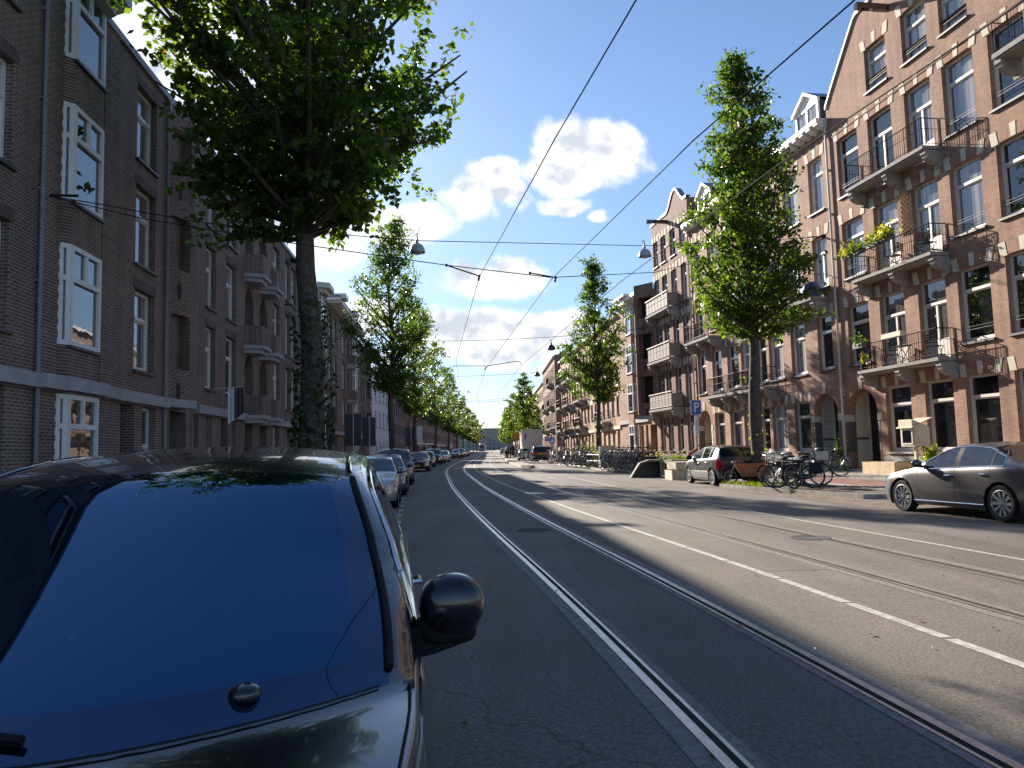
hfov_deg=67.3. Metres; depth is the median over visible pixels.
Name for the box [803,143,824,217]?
window
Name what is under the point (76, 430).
window
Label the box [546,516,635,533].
asphalt patch
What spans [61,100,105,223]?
bay window
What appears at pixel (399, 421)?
brick house
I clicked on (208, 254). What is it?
window
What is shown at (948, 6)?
window
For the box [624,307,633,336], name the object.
bay window
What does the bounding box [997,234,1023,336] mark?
window
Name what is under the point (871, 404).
door
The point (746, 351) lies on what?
window
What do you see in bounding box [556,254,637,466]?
street tree
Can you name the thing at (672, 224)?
window
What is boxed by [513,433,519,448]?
yellow sign
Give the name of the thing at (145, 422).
window
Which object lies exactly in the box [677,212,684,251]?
window
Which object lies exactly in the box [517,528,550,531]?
manhole cover
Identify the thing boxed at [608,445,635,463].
bicycle
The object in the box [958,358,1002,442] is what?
window
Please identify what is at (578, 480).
asphalt patch
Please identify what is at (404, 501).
parking line
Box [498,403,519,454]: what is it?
street tree
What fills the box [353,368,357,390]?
bay window
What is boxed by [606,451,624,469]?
bicycle
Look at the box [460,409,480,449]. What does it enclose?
street tree
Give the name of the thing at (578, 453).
bicycle
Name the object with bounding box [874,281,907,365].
balcony door
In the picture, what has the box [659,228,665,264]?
window
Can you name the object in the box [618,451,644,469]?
bicycle
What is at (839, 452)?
climbing plant
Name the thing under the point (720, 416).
window
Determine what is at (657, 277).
window
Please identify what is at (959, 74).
window
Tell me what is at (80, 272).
bay window
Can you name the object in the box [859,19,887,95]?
window
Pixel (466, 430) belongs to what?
street tree
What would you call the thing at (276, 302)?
window
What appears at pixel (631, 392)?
bay window
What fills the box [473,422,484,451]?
street tree
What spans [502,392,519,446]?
street tree
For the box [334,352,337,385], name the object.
window
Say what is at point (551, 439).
crossing sign
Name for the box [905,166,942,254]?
balcony door
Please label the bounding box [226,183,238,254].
window
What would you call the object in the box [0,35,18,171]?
window
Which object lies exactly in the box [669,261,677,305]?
window
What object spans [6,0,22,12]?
window
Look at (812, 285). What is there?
covered barbecue
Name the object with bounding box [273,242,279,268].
window
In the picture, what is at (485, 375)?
overhead wire
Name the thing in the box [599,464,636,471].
bicycle rack
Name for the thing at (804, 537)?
manhole cover
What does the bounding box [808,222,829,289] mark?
window
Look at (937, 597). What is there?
tram rail
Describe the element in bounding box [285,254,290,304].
window
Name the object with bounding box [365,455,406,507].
parked car
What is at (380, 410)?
house
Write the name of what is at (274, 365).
window
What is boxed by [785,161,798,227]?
window
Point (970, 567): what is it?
tram rail
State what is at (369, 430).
pole board
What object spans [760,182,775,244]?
window
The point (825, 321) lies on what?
window
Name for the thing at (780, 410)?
window
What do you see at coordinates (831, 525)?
lane marking
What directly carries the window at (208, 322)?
in the brick house at (121, 333)
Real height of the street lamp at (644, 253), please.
0.654 m
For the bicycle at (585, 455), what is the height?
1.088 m
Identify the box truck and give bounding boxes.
[519,429,542,448]
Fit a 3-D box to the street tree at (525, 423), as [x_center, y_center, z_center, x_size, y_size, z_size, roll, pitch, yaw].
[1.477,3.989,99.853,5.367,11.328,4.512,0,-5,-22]
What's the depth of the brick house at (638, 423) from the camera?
59.69 m
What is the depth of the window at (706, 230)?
47.32 m
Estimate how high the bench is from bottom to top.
0.546 m
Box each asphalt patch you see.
[492,487,524,494]
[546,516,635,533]
[551,476,615,482]
[680,493,804,505]
[685,540,829,570]
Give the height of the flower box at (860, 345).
0.873 m
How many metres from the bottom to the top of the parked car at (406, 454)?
1.758 m
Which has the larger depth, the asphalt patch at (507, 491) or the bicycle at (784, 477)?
the asphalt patch at (507, 491)
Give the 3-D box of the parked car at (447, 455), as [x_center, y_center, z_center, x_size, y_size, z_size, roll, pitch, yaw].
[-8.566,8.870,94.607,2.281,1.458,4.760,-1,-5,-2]
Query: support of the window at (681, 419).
in the brick house at (670, 365)
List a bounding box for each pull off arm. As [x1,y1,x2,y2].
[445,264,480,280]
[528,272,556,281]
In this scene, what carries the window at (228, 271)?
in the brick house at (121, 333)
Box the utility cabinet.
[598,447,606,467]
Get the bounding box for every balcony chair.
[882,343,897,365]
[887,242,902,266]
[917,232,935,253]
[925,335,943,358]
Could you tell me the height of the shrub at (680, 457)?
1.413 m
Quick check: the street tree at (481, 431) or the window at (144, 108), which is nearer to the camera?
the window at (144, 108)
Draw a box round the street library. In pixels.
[896,417,931,459]
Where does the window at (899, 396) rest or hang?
in the brick house at (941, 140)
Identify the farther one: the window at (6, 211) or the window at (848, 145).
the window at (848, 145)
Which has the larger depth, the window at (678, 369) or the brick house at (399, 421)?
the brick house at (399, 421)
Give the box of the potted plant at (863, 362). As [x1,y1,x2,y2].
[856,350,868,370]
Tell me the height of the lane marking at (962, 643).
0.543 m
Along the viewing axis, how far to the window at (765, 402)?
40.64 m
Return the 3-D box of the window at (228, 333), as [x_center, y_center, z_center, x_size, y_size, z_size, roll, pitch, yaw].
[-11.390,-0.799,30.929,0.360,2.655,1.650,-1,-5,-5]
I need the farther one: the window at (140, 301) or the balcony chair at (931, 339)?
the balcony chair at (931, 339)
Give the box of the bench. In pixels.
[862,461,911,474]
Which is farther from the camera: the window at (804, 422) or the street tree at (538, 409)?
the street tree at (538, 409)
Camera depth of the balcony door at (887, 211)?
30.48 m
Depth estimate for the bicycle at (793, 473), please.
24.22 m
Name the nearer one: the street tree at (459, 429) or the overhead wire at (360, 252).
the overhead wire at (360, 252)
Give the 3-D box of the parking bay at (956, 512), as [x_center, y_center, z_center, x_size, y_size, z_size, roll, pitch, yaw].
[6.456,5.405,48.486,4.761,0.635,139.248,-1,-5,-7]
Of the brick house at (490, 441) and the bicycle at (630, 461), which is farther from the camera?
the brick house at (490, 441)
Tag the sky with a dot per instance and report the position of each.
(527, 63)
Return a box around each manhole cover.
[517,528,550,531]
[789,535,831,539]
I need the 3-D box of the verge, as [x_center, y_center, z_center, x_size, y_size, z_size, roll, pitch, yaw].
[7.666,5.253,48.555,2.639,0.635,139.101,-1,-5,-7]
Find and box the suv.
[528,446,548,460]
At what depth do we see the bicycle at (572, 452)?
54.51 m
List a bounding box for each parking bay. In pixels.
[392,451,478,524]
[516,458,1023,524]
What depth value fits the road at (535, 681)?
6.44 m
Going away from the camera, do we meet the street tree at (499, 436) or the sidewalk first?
the sidewalk
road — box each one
[400,458,1023,767]
[458,450,503,458]
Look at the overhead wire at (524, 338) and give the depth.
52.46 m
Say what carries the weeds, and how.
on the tree island at (849, 492)
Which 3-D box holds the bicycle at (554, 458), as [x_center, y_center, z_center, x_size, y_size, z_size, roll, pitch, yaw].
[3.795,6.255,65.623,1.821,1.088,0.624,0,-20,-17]
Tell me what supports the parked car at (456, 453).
on the parking bay at (396, 509)
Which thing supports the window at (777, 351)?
in the brick house at (800, 404)
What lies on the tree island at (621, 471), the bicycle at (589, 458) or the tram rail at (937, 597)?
the bicycle at (589, 458)
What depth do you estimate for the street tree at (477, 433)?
260.46 m
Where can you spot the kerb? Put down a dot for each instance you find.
(769, 480)
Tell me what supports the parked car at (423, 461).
on the parking bay at (396, 509)
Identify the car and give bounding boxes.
[0,446,483,767]
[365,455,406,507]
[375,454,413,494]
[377,447,417,484]
[411,452,432,470]
[421,451,437,466]
[426,448,443,464]
[440,450,446,462]
[442,450,450,461]
[449,450,461,458]
[453,448,463,457]
[515,448,530,460]
[685,445,750,485]
[885,441,1023,521]
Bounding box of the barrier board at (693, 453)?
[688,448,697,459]
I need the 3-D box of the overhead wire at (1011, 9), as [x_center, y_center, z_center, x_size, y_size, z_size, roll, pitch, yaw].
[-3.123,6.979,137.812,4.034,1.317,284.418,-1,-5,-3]
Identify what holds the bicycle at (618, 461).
on the tree island at (621, 471)
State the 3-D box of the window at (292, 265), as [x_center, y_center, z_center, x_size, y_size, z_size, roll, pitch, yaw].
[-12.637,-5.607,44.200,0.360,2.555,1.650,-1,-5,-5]
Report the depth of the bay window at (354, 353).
72.01 m
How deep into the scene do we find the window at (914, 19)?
28.88 m
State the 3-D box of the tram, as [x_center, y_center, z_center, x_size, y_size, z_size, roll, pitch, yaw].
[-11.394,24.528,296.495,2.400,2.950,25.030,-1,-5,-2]
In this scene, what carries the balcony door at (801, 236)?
in the brick house at (800, 404)
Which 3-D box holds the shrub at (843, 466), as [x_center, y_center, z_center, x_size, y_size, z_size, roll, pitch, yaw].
[14.018,3.381,32.512,1.126,0.750,0.898,-2,-5,0]
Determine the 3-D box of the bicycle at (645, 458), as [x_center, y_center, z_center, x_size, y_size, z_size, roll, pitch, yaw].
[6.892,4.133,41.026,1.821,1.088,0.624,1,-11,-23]
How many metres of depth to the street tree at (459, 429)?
157.62 m
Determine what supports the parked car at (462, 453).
on the parking bay at (396, 509)
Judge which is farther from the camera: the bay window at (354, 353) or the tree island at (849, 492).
the bay window at (354, 353)
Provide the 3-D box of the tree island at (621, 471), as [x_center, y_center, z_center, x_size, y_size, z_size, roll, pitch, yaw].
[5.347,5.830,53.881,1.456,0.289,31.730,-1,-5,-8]
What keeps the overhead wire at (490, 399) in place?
attached to the brick house at (579, 417)
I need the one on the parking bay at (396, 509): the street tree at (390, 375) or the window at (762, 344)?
the street tree at (390, 375)
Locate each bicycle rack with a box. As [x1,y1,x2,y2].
[558,461,594,466]
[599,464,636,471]
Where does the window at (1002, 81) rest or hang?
in the brick house at (941, 140)
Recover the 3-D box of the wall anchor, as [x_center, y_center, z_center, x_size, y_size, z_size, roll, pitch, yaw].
[-9.855,-4.120,16.742,0.792,0.320,0.280,-2,-5,0]
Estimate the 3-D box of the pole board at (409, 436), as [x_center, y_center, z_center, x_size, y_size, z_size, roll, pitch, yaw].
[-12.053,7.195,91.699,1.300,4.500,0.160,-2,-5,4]
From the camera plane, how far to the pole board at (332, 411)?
46.91 m
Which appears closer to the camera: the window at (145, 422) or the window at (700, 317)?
the window at (145, 422)
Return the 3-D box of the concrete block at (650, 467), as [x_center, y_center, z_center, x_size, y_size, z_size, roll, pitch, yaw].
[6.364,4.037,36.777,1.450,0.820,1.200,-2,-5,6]
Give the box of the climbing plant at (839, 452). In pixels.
[833,432,843,462]
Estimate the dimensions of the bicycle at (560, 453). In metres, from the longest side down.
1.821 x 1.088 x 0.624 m
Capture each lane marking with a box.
[474,460,1023,667]
[533,469,1023,559]
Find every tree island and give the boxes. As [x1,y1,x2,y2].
[554,463,664,474]
[719,482,887,498]
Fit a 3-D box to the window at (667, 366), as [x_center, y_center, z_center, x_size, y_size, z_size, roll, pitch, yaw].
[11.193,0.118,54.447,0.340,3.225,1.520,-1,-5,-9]
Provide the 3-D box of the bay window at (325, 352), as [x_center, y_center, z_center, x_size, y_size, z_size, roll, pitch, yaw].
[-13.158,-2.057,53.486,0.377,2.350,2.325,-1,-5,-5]
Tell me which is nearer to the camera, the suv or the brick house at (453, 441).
the suv
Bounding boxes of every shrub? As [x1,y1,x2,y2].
[646,447,668,470]
[662,452,684,464]
[672,447,692,459]
[831,458,855,470]
[918,444,945,461]
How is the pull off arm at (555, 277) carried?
attached to the overhead wire at (360, 252)
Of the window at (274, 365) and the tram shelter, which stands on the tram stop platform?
the tram shelter
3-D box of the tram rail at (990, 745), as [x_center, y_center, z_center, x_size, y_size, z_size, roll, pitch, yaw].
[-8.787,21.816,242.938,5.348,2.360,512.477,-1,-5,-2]
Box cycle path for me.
[536,459,885,486]
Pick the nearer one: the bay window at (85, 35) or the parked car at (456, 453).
the bay window at (85, 35)
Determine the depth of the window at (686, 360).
51.16 m
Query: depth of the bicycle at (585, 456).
53.81 m
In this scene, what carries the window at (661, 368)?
in the brick house at (670, 365)
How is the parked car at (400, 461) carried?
on the parking bay at (396, 509)
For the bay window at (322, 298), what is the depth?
52.93 m
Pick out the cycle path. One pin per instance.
(859, 482)
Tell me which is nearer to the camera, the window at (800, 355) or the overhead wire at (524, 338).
the window at (800, 355)
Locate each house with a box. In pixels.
[0,0,298,471]
[299,281,371,455]
[370,376,388,454]
[393,384,405,448]
[405,389,431,451]
[426,403,445,449]
[445,416,458,452]
[459,428,511,450]
[530,383,544,445]
[541,347,568,454]
[555,314,621,450]
[612,282,660,455]
[645,188,697,459]
[681,93,847,469]
[823,0,1023,470]
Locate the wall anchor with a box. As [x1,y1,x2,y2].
[49,194,78,196]
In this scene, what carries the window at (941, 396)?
in the brick house at (941, 140)
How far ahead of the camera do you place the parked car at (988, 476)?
14.67 m
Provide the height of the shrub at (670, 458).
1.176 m
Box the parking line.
[397,460,450,522]
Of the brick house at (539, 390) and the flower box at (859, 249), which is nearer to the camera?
the flower box at (859, 249)
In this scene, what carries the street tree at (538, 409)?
on the sidewalk
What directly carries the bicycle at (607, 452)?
on the bicycle rack at (630, 465)
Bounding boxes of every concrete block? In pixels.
[630,459,661,477]
[664,459,687,469]
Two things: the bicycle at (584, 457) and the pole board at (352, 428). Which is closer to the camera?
the bicycle at (584, 457)
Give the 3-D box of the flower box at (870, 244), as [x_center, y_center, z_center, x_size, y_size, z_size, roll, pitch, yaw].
[13.919,-5.645,29.620,0.776,0.816,0.964,-1,-5,-9]
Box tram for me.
[479,443,485,451]
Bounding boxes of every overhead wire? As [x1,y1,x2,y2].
[53,197,825,277]
[57,197,824,245]
[330,324,676,340]
[372,388,573,403]
[423,365,599,376]
[456,0,636,427]
[477,0,854,431]
[488,0,1023,434]
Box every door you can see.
[767,254,779,303]
[782,236,802,297]
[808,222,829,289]
[832,397,839,464]
[862,90,893,188]
[866,390,880,461]
[868,187,900,269]
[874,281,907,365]
[898,60,934,168]
[901,429,913,444]
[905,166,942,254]
[912,267,950,358]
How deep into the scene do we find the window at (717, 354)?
46.65 m
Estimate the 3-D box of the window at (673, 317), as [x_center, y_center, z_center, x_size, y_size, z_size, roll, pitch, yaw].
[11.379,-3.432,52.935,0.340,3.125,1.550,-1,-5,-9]
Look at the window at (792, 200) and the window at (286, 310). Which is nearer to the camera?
the window at (792, 200)
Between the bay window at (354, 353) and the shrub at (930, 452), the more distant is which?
the bay window at (354, 353)
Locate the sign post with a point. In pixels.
(451, 445)
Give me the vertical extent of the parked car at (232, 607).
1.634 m
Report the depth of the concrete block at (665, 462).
36.23 m
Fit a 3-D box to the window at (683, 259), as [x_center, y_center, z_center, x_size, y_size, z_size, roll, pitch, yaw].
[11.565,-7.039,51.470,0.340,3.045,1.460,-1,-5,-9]
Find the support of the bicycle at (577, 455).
on the bicycle rack at (575, 462)
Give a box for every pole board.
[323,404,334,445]
[344,412,360,448]
[362,416,375,454]
[405,426,412,451]
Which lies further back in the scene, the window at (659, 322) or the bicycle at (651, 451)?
the window at (659, 322)
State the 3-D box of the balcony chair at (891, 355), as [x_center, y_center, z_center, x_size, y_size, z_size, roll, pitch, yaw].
[14.513,-1.110,29.541,0.426,0.909,0.442,-1,-5,-9]
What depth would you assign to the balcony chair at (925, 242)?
27.60 m
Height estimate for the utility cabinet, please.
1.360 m
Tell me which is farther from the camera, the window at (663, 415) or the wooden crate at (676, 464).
the window at (663, 415)
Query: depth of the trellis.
29.20 m
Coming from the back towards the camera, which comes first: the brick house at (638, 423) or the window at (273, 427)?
the brick house at (638, 423)
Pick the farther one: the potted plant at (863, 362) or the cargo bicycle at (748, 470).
the potted plant at (863, 362)
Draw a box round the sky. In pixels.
[112,0,865,428]
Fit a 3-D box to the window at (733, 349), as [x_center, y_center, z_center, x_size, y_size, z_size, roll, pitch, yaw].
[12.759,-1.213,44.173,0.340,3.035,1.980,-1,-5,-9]
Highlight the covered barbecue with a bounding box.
[802,281,820,295]
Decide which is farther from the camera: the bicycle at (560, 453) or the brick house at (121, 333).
the bicycle at (560, 453)
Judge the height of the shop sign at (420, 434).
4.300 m
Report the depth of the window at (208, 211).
28.99 m
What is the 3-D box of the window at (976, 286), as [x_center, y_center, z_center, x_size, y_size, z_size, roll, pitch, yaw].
[15.577,-2.902,25.786,0.340,3.065,1.940,-1,-5,-9]
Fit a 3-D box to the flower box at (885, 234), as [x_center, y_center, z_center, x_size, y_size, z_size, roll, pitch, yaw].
[14.006,-5.774,28.972,0.853,0.755,1.054,-1,-5,-9]
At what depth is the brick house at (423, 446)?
149.28 m
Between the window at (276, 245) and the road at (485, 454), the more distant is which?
the road at (485, 454)
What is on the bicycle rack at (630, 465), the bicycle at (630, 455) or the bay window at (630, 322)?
the bicycle at (630, 455)
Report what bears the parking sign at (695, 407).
on the verge
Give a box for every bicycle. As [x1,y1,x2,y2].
[547,450,564,463]
[553,446,573,460]
[558,446,579,460]
[566,446,588,460]
[569,451,592,466]
[571,446,592,461]
[574,446,595,461]
[578,446,595,461]
[578,451,595,465]
[580,451,595,464]
[584,451,595,466]
[597,451,614,467]
[599,445,625,463]
[601,451,625,469]
[604,445,631,463]
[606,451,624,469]
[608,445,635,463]
[612,445,640,464]
[613,451,636,470]
[618,445,648,464]
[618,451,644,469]
[623,453,643,471]
[627,451,655,471]
[629,445,655,464]
[656,450,663,469]
[722,454,798,483]
[757,452,801,488]
[761,452,802,484]
[763,452,825,487]
[766,452,825,486]
[774,451,832,484]
[803,448,850,475]
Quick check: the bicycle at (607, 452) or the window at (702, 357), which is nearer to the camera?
the bicycle at (607, 452)
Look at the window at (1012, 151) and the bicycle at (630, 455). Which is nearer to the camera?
the window at (1012, 151)
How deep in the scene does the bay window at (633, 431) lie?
62.11 m
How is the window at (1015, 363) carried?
in the brick house at (941, 140)
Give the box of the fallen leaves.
[432,472,1020,757]
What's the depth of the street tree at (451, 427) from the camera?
127.68 m
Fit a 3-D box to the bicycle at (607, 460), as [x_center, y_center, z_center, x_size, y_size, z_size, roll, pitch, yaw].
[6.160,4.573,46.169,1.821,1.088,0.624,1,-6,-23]
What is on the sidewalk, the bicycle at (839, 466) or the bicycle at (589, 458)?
the bicycle at (839, 466)
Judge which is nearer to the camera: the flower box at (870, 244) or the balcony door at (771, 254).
the flower box at (870, 244)
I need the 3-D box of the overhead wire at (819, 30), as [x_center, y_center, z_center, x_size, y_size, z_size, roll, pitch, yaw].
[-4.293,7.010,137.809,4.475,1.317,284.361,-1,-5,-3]
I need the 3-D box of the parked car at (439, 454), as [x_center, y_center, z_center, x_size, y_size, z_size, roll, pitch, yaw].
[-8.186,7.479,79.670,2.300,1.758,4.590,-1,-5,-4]
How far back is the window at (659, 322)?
56.63 m
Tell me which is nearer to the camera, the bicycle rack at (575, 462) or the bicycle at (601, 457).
the bicycle at (601, 457)
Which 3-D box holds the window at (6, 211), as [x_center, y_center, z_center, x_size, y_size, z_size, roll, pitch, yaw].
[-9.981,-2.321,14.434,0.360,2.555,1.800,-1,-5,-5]
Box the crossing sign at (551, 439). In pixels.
[549,437,554,454]
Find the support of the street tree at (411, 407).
on the parking bay at (396, 509)
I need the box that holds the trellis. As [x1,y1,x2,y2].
[896,188,910,236]
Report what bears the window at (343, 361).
in the brick house at (353, 392)
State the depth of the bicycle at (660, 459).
41.87 m
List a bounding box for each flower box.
[836,239,858,259]
[849,232,866,255]
[849,329,868,348]
[860,226,881,248]
[872,219,900,242]
[881,330,904,339]
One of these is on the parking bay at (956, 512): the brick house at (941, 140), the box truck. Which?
the box truck
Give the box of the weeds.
[581,464,801,486]
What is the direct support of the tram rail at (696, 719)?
on the road at (535, 681)
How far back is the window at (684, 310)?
51.46 m
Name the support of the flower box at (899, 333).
attached to the brick house at (941, 140)
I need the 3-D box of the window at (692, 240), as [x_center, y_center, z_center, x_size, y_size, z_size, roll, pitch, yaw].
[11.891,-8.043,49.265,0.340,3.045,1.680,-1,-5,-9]
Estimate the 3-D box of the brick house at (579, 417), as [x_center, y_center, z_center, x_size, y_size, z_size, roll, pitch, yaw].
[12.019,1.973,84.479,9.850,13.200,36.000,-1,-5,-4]
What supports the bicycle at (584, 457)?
on the tree island at (621, 471)
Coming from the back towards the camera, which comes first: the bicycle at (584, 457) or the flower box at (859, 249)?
the bicycle at (584, 457)
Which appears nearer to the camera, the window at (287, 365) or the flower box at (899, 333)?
the flower box at (899, 333)
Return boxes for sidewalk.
[549,456,886,480]
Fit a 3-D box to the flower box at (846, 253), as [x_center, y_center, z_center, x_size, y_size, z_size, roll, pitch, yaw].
[13.666,-5.494,31.304,0.851,0.806,0.990,-1,-5,-9]
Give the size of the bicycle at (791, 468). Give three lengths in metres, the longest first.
1.821 x 1.088 x 0.624 m
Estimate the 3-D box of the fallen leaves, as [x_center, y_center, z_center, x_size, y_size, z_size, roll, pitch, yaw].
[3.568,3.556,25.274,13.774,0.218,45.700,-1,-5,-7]
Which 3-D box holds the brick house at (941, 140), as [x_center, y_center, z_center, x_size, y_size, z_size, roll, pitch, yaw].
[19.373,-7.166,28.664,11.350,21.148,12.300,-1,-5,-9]
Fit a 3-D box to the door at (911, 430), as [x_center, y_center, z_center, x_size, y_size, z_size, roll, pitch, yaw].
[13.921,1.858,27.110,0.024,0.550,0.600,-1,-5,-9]
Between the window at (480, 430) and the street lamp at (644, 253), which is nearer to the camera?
the street lamp at (644, 253)
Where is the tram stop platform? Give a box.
[503,456,534,467]
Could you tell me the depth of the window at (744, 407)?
42.76 m
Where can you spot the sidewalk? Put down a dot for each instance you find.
(860, 475)
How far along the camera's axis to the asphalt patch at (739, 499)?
20.83 m
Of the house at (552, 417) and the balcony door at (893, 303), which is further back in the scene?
the house at (552, 417)
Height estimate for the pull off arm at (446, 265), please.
0.564 m
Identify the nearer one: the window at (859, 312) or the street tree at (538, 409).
the window at (859, 312)
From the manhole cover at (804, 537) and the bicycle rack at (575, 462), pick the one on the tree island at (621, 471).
the bicycle rack at (575, 462)
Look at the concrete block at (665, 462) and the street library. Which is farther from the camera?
the concrete block at (665, 462)
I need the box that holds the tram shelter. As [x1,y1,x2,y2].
[505,438,515,456]
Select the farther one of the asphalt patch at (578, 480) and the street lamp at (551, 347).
the street lamp at (551, 347)
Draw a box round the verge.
[535,459,884,487]
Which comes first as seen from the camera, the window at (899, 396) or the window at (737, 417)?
the window at (899, 396)
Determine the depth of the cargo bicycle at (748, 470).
26.25 m
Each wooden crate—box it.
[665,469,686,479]
[667,461,686,468]
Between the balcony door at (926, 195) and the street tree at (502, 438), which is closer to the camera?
the balcony door at (926, 195)
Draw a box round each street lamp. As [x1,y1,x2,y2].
[410,233,424,254]
[547,339,555,350]
[638,240,650,258]
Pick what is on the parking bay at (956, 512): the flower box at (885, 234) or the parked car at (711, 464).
the parked car at (711, 464)
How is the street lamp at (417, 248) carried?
hanging from the overhead wire
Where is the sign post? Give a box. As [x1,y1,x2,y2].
[450,434,452,459]
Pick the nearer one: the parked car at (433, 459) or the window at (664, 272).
the window at (664, 272)
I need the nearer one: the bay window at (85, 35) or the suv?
the bay window at (85, 35)
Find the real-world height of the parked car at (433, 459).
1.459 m
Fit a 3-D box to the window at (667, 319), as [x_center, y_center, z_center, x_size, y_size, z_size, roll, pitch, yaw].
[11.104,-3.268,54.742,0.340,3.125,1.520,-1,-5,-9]
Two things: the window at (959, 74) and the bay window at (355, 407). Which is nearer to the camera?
the window at (959, 74)
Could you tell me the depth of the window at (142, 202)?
22.57 m
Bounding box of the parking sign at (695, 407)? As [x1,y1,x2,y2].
[690,400,701,451]
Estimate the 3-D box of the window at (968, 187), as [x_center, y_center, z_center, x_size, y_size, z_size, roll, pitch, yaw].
[15.481,-6.552,26.104,0.340,2.975,1.940,-1,-5,-9]
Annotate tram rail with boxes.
[444,451,768,767]
[462,450,1023,767]
[488,451,1023,624]
[492,450,1023,583]
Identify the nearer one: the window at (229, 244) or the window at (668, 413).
the window at (229, 244)
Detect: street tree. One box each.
[103,0,473,449]
[333,214,449,448]
[374,300,446,451]
[402,341,461,448]
[436,368,469,451]
[440,386,471,447]
[451,397,475,447]
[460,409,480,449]
[469,415,483,452]
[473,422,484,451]
[497,418,510,443]
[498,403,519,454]
[499,415,513,446]
[502,372,544,435]
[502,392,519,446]
[514,384,546,434]
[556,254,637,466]
[667,47,834,481]
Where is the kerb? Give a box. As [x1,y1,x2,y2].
[515,457,884,488]
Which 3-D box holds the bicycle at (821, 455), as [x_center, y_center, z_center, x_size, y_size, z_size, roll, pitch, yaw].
[9.388,2.734,24.859,1.821,1.088,0.624,-3,-8,20]
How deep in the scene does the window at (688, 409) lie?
50.90 m
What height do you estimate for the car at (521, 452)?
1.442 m
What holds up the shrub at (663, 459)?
on the ground
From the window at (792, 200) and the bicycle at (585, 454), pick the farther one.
the bicycle at (585, 454)
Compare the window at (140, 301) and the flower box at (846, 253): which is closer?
the window at (140, 301)
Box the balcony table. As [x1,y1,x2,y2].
[890,345,911,362]
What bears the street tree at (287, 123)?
on the parking bay at (396, 509)
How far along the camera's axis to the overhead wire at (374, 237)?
25.10 m
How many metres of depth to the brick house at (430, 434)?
187.54 m
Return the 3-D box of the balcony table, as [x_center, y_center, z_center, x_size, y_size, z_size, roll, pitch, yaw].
[14.620,-1.075,28.855,0.500,0.711,0.600,-1,-5,-9]
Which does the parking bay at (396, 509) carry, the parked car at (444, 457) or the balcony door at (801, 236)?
the parked car at (444, 457)
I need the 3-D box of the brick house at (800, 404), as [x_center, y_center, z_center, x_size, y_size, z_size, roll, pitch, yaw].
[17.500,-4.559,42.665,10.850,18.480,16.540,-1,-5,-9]
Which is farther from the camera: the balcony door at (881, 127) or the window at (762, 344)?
the window at (762, 344)
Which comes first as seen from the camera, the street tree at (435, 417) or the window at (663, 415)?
the window at (663, 415)
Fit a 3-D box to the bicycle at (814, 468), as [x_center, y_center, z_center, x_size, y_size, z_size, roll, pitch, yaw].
[8.631,2.650,23.581,1.821,1.088,0.624,-3,-10,18]
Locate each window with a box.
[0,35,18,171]
[0,201,13,334]
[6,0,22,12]
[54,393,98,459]
[57,242,102,356]
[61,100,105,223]
[64,0,107,93]
[132,276,156,376]
[134,172,158,276]
[136,72,159,178]
[142,408,148,450]
[204,317,217,392]
[205,237,217,313]
[206,161,216,234]
[225,328,236,395]
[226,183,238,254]
[226,254,238,325]
[272,300,279,334]
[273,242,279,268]
[273,363,279,398]
[273,427,274,446]
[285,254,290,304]
[285,307,291,358]
[285,362,291,411]
[291,263,297,310]
[291,313,297,361]
[291,365,296,412]
[318,292,325,322]
[322,337,326,367]
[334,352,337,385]
[342,359,346,391]
[342,394,345,425]
[352,335,357,358]
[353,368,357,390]
[353,403,357,412]
[460,430,511,449]
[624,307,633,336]
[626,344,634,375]
[627,383,636,413]
[629,425,638,450]
[651,234,658,269]
[653,273,659,297]
[657,319,661,345]
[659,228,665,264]
[659,365,663,394]
[660,267,667,306]
[660,412,666,451]
[662,315,669,356]
[664,363,672,406]
[666,412,674,451]
[667,220,675,258]
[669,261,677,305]
[671,310,679,355]
[674,359,682,406]
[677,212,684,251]
[677,407,684,451]
[679,255,687,302]
[681,305,688,353]
[683,356,691,405]
[685,406,693,451]
[690,232,701,283]
[693,289,703,337]
[698,349,706,395]
[704,225,716,268]
[710,344,723,392]
[712,404,725,444]
[724,336,739,389]
[728,402,742,445]
[738,339,749,387]
[741,403,750,446]
[759,325,767,383]
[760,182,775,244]
[760,398,770,452]
[766,320,785,381]
[769,395,789,452]
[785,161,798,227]
[787,311,807,377]
[791,392,812,452]
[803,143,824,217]
[813,302,834,372]
[832,114,859,200]
[837,205,866,281]
[843,292,872,366]
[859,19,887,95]
[880,374,913,453]
[894,0,928,67]
[919,367,956,453]
[935,30,978,140]
[936,0,968,38]
[943,138,986,239]
[950,246,995,345]
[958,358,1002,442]
[979,0,1023,113]
[988,118,1023,221]
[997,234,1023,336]
[1007,355,1023,426]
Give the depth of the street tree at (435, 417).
99.98 m
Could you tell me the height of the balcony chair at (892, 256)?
0.909 m
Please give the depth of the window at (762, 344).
40.97 m
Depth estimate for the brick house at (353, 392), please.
63.73 m
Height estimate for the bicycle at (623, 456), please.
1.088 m

